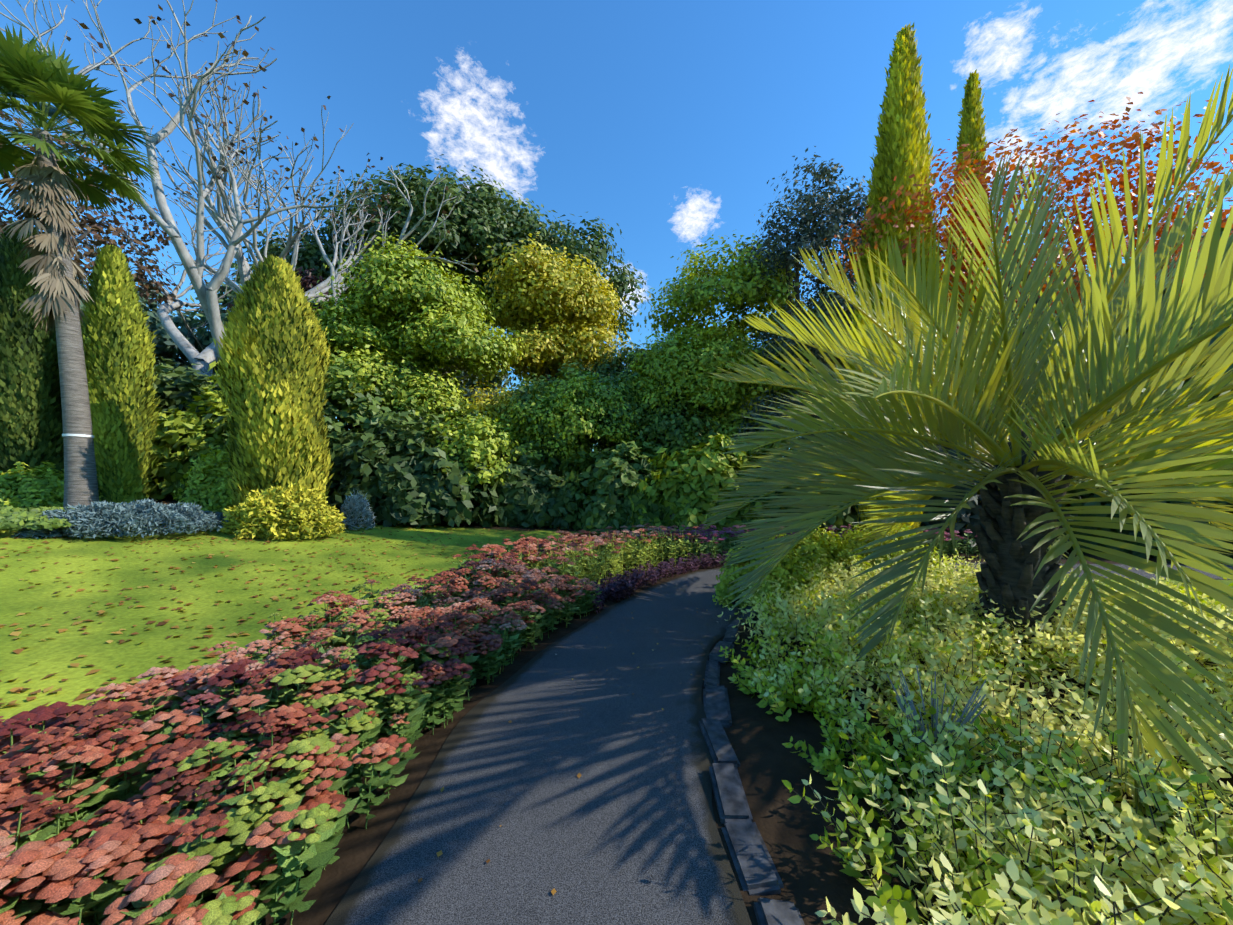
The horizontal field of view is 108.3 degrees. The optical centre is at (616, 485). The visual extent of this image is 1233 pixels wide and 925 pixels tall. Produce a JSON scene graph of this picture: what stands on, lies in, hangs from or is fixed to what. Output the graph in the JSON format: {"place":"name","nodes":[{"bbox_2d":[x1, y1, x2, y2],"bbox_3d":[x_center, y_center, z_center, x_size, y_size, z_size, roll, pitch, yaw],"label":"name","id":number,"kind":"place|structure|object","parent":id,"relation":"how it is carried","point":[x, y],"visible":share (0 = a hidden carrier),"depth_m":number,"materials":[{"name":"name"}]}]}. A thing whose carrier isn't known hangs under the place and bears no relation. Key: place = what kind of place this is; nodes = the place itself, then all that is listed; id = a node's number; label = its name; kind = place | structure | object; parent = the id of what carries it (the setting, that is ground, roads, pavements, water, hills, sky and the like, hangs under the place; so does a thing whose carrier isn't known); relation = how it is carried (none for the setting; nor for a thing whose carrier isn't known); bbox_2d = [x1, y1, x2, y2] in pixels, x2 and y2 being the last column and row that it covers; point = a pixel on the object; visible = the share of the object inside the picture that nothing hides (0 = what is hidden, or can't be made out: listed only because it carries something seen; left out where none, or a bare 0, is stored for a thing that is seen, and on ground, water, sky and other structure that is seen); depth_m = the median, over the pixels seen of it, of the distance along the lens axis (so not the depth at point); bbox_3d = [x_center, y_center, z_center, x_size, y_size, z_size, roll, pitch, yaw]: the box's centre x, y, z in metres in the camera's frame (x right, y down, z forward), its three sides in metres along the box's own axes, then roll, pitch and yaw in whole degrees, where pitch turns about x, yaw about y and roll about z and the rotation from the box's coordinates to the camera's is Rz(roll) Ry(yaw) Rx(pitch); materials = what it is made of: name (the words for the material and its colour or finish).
{"place":"outdoors","nodes":[
{"label":"outdoors","id":0,"kind":"place"},
{"bbox_2d":[0,495,1232,924],"bbox_3d":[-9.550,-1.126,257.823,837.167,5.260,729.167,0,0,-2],"label":"ground","id":1,"kind":"structure","parent":0,"point":[812,875],"depth_m":4.02,"materials":[{"name":"green plant"}]},
{"bbox_2d":[0,220,63,499],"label":"cypress","id":2,"kind":"object","parent":1,"relation":"on","point":[31,429],"visible":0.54,"depth_m":10.23,"materials":[{"name":"green plant"}]},
{"bbox_2d":[1,216,88,321],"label":"tree","id":3,"kind":"object","parent":1,"relation":"on","point":[81,308],"visible":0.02,"depth_m":27.04,"materials":[{"name":"brown plant"}]},
{"bbox_2d":[0,505,100,531],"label":"ground cover","id":4,"kind":"object","parent":1,"relation":"on","point":[12,518],"visible":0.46,"depth_m":7.22,"materials":[{"name":"green plant"}]},
{"bbox_2d":[0,460,103,508],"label":"shrub","id":5,"kind":"object","parent":1,"relation":"on","point":[26,483],"visible":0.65,"depth_m":9.45,"materials":[{"name":"green plant"}]},
{"bbox_2d":[0,23,158,507],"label":"fan palm","id":6,"kind":"object","parent":1,"relation":"on","point":[37,79],"depth_m":9.08,"materials":[{"name":"green plant"}]},
{"bbox_2d":[0,153,93,336],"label":"dead palm fronds","id":7,"kind":"object","parent":6,"relation":"attached to","point":[40,206],"visible":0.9,"depth_m":8.95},
{"bbox_2d":[62,434,93,437],"bbox_3d":[-11.078,-1.028,9.167,0.407,0.050,0.428,0,0,-2],"label":"band","id":8,"kind":"object","parent":6,"relation":"attached to","point":[83,435],"visible":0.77,"depth_m":9.05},
{"bbox_2d":[0,107,189,306],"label":"brown tree","id":9,"kind":"object","parent":1,"relation":"on","point":[91,222],"depth_m":18.66,"materials":[{"name":"brown plant"}]},
{"bbox_2d":[11,498,228,538],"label":"shrub","id":10,"kind":"object","parent":1,"relation":"on","point":[151,514],"visible":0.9,"depth_m":7.76,"materials":[{"name":"plant"}]},
{"bbox_2d":[80,243,164,503],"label":"cypress","id":11,"kind":"object","parent":1,"relation":"on","point":[120,360],"visible":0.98,"depth_m":10.56,"materials":[{"name":"green plant"}]},
{"bbox_2d":[80,284,216,372],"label":"tree","id":12,"kind":"object","parent":1,"relation":"on","point":[166,347],"visible":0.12,"depth_m":37.81,"materials":[{"name":"plant"}]},
{"bbox_2d":[156,357,172,383],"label":"shrub","id":13,"kind":"object","parent":1,"relation":"on","point":[160,367],"depth_m":18.52,"materials":[{"name":"green plant"}]},
{"bbox_2d":[143,420,187,496],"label":"shrub","id":14,"kind":"object","parent":1,"relation":"on","point":[158,477],"visible":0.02,"depth_m":12.98,"materials":[{"name":"green plant"}]},
{"bbox_2d":[146,357,227,428],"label":"shrub","id":15,"kind":"object","parent":1,"relation":"on","point":[186,385],"depth_m":14.16,"materials":[{"name":"green plant"}]},
{"bbox_2d":[143,385,232,500],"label":"shrub","id":16,"kind":"object","parent":1,"relation":"on","point":[174,426],"visible":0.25,"depth_m":12.60,"materials":[{"name":"green plant"}]},
{"bbox_2d":[173,445,235,516],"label":"shrub","id":17,"kind":"object","parent":1,"relation":"on","point":[215,491],"visible":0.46,"depth_m":9.83,"materials":[{"name":"green plant"}]},
{"bbox_2d":[181,261,251,374],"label":"tree","id":18,"kind":"object","parent":1,"relation":"on","point":[202,317],"depth_m":37.50,"materials":[{"name":"plant"}]},
{"bbox_2d":[0,0,478,382],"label":"plane tree","id":19,"kind":"object","parent":1,"relation":"on","point":[194,270],"depth_m":14.69,"materials":[{"name":"grey plant"}]},
{"bbox_2d":[182,430,344,501],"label":"shrub","id":20,"kind":"object","parent":1,"relation":"on","point":[227,443],"visible":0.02,"depth_m":12.42,"materials":[{"name":"green plant"}]},
{"bbox_2d":[212,255,335,529],"bbox_3d":[-7.414,-1.980,9.835,2.059,5.894,2.140,0,0,-2],"label":"cypress","id":21,"kind":"object","parent":1,"relation":"on","point":[274,353],"visible":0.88,"depth_m":9.21,"materials":[{"name":"green plant"}]},
{"bbox_2d":[218,481,346,539],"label":"shrub","id":22,"kind":"object","parent":1,"relation":"on","point":[316,514],"visible":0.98,"depth_m":8.70,"materials":[{"name":"yellow plant"}]},
{"bbox_2d":[168,346,400,477],"bbox_3d":[-10.773,-2.443,16.434,10.430,5.938,7.618,0,0,-2],"label":"shrub","id":23,"kind":"object","parent":1,"relation":"on","point":[346,408],"visible":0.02,"depth_m":13.87,"materials":[{"name":"green plant"}]},
{"bbox_2d":[224,266,348,315],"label":"purple tree","id":24,"kind":"object","parent":1,"relation":"on","point":[305,284],"visible":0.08,"depth_m":19.78,"materials":[{"name":"plant"}]},
{"bbox_2d":[0,555,601,924],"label":"sedum","id":25,"kind":"object","parent":1,"relation":"on","point":[78,836],"visible":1,"depth_m":1.82,"materials":[{"name":"red plant"}]},
{"bbox_2d":[182,353,444,507],"bbox_3d":[-8.527,-1.661,14.449,8.893,4.902,6.407,0,0,-2],"label":"shrub","id":26,"kind":"object","parent":1,"relation":"on","point":[373,417],"visible":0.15,"depth_m":12.93,"materials":[{"name":"green plant"}]},
{"bbox_2d":[0,500,706,894],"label":"fallen leaves","id":27,"kind":"object","parent":1,"relation":"on","point":[80,696],"visible":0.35,"depth_m":5.04,"materials":[{"name":"brown plant"}]},
{"bbox_2d":[339,488,376,529],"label":"pale shrub","id":28,"kind":"object","parent":1,"relation":"on","point":[356,503],"visible":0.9,"depth_m":10.30,"materials":[{"name":"grey plant"}]},
{"bbox_2d":[342,413,439,509],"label":"shrub","id":29,"kind":"object","parent":1,"relation":"on","point":[394,467],"depth_m":13.69,"materials":[{"name":"green plant"}]},
{"bbox_2d":[323,412,498,527],"bbox_3d":[-5.798,-0.477,12.538,5.579,3.140,4.095,0,0,-2],"label":"shrub","id":30,"kind":"object","parent":1,"relation":"on","point":[398,504],"visible":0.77,"depth_m":11.19,"materials":[{"name":"green plant"}]},
{"bbox_2d":[307,230,525,424],"bbox_3d":[-7.797,-3.847,15.681,9.000,9.489,5.592,0,0,-2],"label":"tree","id":31,"kind":"object","parent":1,"relation":"on","point":[426,302],"depth_m":14.64,"materials":[{"name":"green plant"}]},
{"bbox_2d":[229,154,654,427],"bbox_3d":[-9.229,-8.628,27.235,22.661,18.117,14.995,0,0,-2],"label":"oak","id":32,"kind":"object","parent":1,"relation":"on","point":[482,217],"depth_m":22.60,"materials":[{"name":"green plant"}]},
{"bbox_2d":[394,354,512,415],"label":"tree","id":33,"kind":"object","parent":1,"relation":"on","point":[467,385],"visible":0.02,"depth_m":43.38,"materials":[{"name":"green plant"}]},
{"bbox_2d":[419,412,525,509],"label":"yellow shrub","id":34,"kind":"object","parent":1,"relation":"on","point":[476,439],"depth_m":12.04,"materials":[{"name":"plant"}]},
{"bbox_2d":[416,401,543,475],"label":"shrub","id":35,"kind":"object","parent":1,"relation":"on","point":[475,413],"depth_m":14.51,"materials":[{"name":"green plant"}]},
{"bbox_2d":[460,382,548,436],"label":"gold shrub","id":36,"kind":"object","parent":1,"relation":"on","point":[483,405],"visible":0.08,"depth_m":14.82,"materials":[{"name":"plant"}]},
{"bbox_2d":[458,442,584,529],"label":"shrub","id":37,"kind":"object","parent":1,"relation":"on","point":[525,501],"visible":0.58,"depth_m":12.24,"materials":[{"name":"green plant"}]},
{"bbox_2d":[476,231,632,387],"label":"gold tree","id":38,"kind":"object","parent":1,"relation":"on","point":[558,299],"depth_m":17.75,"materials":[{"name":"yellow plant"}]},
{"bbox_2d":[508,362,609,467],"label":"tree","id":39,"kind":"object","parent":1,"relation":"on","point":[514,384],"depth_m":42.42,"materials":[{"name":"green plant"}]},
{"bbox_2d":[499,366,642,476],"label":"shrub","id":40,"kind":"object","parent":1,"relation":"on","point":[565,408],"depth_m":13.31,"materials":[{"name":"green plant"}]},
{"bbox_2d":[451,523,700,590],"bbox_3d":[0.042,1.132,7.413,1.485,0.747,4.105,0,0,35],"label":"flower bed","id":41,"kind":"object","parent":1,"relation":"on","point":[570,561],"visible":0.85,"depth_m":6.99,"materials":[{"name":"green plant"}]},
{"bbox_2d":[488,360,730,460],"bbox_3d":[-0.746,-1.536,15.503,10.096,5.640,5.476,0,0,-2],"label":"dark shrub","id":42,"kind":"object","parent":1,"relation":"on","point":[661,431],"visible":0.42,"depth_m":13.88,"materials":[{"name":"green plant"}]},
{"bbox_2d":[541,440,704,533],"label":"shrub","id":43,"kind":"object","parent":1,"relation":"on","point":[610,481],"visible":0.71,"depth_m":12.08,"materials":[{"name":"green plant"}]},
{"bbox_2d":[577,337,688,415],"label":"dark tree","id":44,"kind":"object","parent":1,"relation":"on","point":[614,366],"visible":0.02,"depth_m":17.50,"materials":[{"name":"green plant"}]},
{"bbox_2d":[586,413,713,459],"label":"shrub","id":45,"kind":"object","parent":1,"relation":"on","point":[634,435],"depth_m":15.45,"materials":[{"name":"green plant"}]},
{"bbox_2d":[584,551,749,613],"bbox_3d":[0.987,1.371,7.309,1.054,0.269,5.042,0,0,42],"label":"flower bed","id":46,"kind":"object","parent":1,"relation":"on","point":[614,588],"visible":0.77,"depth_m":6.64,"materials":[{"name":"purple plant"}]},
{"bbox_2d":[616,332,756,460],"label":"lime tree","id":47,"kind":"object","parent":1,"relation":"on","point":[695,392],"depth_m":13.87,"materials":[{"name":"green plant"}]},
{"bbox_2d":[625,433,785,540],"bbox_3d":[2.790,-0.009,12.797,5.351,3.024,3.881,0,0,-2],"label":"shrub","id":48,"kind":"object","parent":1,"relation":"on","point":[697,478],"visible":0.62,"depth_m":11.64,"materials":[{"name":"green plant"}]},
{"bbox_2d":[631,229,834,457],"bbox_3d":[4.083,-3.479,15.562,7.072,9.707,5.758,0,0,-2],"label":"yellow tree","id":49,"kind":"object","parent":1,"relation":"on","point":[702,293],"depth_m":14.27,"materials":[{"name":"plant"}]},
{"bbox_2d":[699,584,804,924],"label":"kerb stones","id":50,"kind":"object","parent":1,"relation":"on","point":[756,870],"visible":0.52,"depth_m":2.03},
{"bbox_2d":[738,388,767,420],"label":"tree","id":51,"kind":"object","parent":1,"relation":"on","point":[752,406],"depth_m":37.25,"materials":[{"name":"green plant"}]},
{"bbox_2d":[712,543,831,614],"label":"shrub","id":52,"kind":"object","parent":1,"relation":"on","point":[785,566],"visible":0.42,"depth_m":5.50,"materials":[{"name":"green plant"}]},
{"bbox_2d":[743,286,845,407],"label":"tree","id":53,"kind":"object","parent":1,"relation":"on","point":[828,293],"depth_m":34.50,"materials":[{"name":"plant"}]},
{"bbox_2d":[718,146,871,453],"bbox_3d":[6.411,-4.005,14.560,6.133,11.019,6.408,0,0,-2],"label":"grey tree","id":54,"kind":"object","parent":1,"relation":"on","point":[817,233],"depth_m":13.08,"materials":[{"name":"plant"}]},
{"bbox_2d":[642,522,979,562],"bbox_3d":[4.168,1.194,9.843,7.284,0.622,3.007,0,0,-2],"label":"flower bed","id":55,"kind":"object","parent":1,"relation":"on","point":[713,540],"visible":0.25,"depth_m":9.38,"materials":[{"name":"plant"}]},
{"bbox_2d":[765,523,874,582],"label":"shrub","id":56,"kind":"object","parent":1,"relation":"on","point":[827,545],"visible":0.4,"depth_m":6.26,"materials":[{"name":"green plant"}]},
{"bbox_2d":[736,421,931,541],"bbox_3d":[5.777,-0.110,12.308,5.921,3.362,4.344,0,0,-2],"label":"shrub","id":57,"kind":"object","parent":1,"relation":"on","point":[846,517],"visible":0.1,"depth_m":11.10,"materials":[{"name":"green plant"}]},
{"bbox_2d":[836,524,952,580],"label":"shrub","id":58,"kind":"object","parent":1,"relation":"on","point":[853,545],"visible":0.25,"depth_m":6.90,"materials":[{"name":"green plant"}]},
{"bbox_2d":[844,22,947,557],"bbox_3d":[5.695,-3.949,9.137,1.905,10.982,1.807,0,0,-2],"label":"tall cypress","id":59,"kind":"object","parent":1,"relation":"on","point":[902,129],"visible":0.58,"depth_m":8.82,"materials":[{"name":"green plant"}]},
{"bbox_2d":[811,262,1060,385],"bbox_3d":[15.296,-5.067,22.118,12.990,11.587,10.651,0,0,-2],"label":"tree","id":60,"kind":"object","parent":1,"relation":"on","point":[1058,319],"visible":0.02,"depth_m":19.09,"materials":[{"name":"plant"}]},
{"bbox_2d":[887,665,986,771],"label":"spiky plant","id":61,"kind":"object","parent":1,"relation":"on","point":[964,721],"visible":0.58,"depth_m":2.37,"materials":[{"name":"green plant"}]},
{"bbox_2d":[934,69,993,528],"bbox_3d":[9.634,-5.008,12.286,1.367,12.796,1.460,0,0,-2],"label":"tall cypress","id":62,"kind":"object","parent":1,"relation":"on","point":[972,130],"visible":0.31,"depth_m":12.11,"materials":[{"name":"plant"}]},
{"bbox_2d":[701,64,1232,842],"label":"palm tree","id":63,"kind":"object","parent":1,"relation":"on","point":[977,384],"depth_m":3.03,"materials":[{"name":"green plant"}]},
{"bbox_2d":[718,629,1232,924],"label":"shrub","id":64,"kind":"object","parent":1,"relation":"on","point":[1048,777],"visible":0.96,"depth_m":1.74,"materials":[{"name":"green plant"}]},
{"bbox_2d":[718,547,1232,780],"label":"shrub","id":65,"kind":"object","parent":1,"relation":"on","point":[824,624],"visible":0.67,"depth_m":3.45,"materials":[{"name":"green plant"}]},
{"bbox_2d":[859,422,1100,552],"bbox_3d":[8.824,-0.222,11.939,6.355,3.627,4.735,0,0,-2],"label":"shrub","id":66,"kind":"object","parent":1,"relation":"on","point":[970,518],"visible":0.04,"depth_m":10.09,"materials":[{"name":"green plant"}]},
{"bbox_2d":[822,92,1232,441],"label":"red maple","id":67,"kind":"object","parent":1,"relation":"on","point":[1077,181],"depth_m":8.31,"materials":[{"name":"red plant"}]},
{"bbox_2d":[1041,264,1129,427],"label":"tree","id":68,"kind":"object","parent":1,"relation":"on","point":[1069,289],"depth_m":28.60,"materials":[{"name":"plant"}]},
{"bbox_2d":[1025,341,1201,504],"bbox_3d":[14.722,-1.571,14.703,10.348,5.772,7.563,0,0,-2],"label":"shrub","id":69,"kind":"object","parent":1,"relation":"on","point":[1142,391],"depth_m":12.53,"materials":[{"name":"green plant"}]},
{"bbox_2d":[1009,405,1232,560],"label":"shrub","id":70,"kind":"object","parent":1,"relation":"on","point":[1126,532],"visible":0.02,"depth_m":9.57,"materials":[{"name":"green plant"}]},
{"bbox_2d":[1061,217,1232,401],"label":"tree","id":71,"kind":"object","parent":1,"relation":"on","point":[1217,335],"depth_m":17.27,"materials":[{"name":"plant"}]},
{"bbox_2d":[0,0,1232,456],"label":"sky","id":72,"kind":"structure","parent":0,"point":[668,122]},
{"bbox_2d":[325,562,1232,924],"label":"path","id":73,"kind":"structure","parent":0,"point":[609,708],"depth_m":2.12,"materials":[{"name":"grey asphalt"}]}
]}

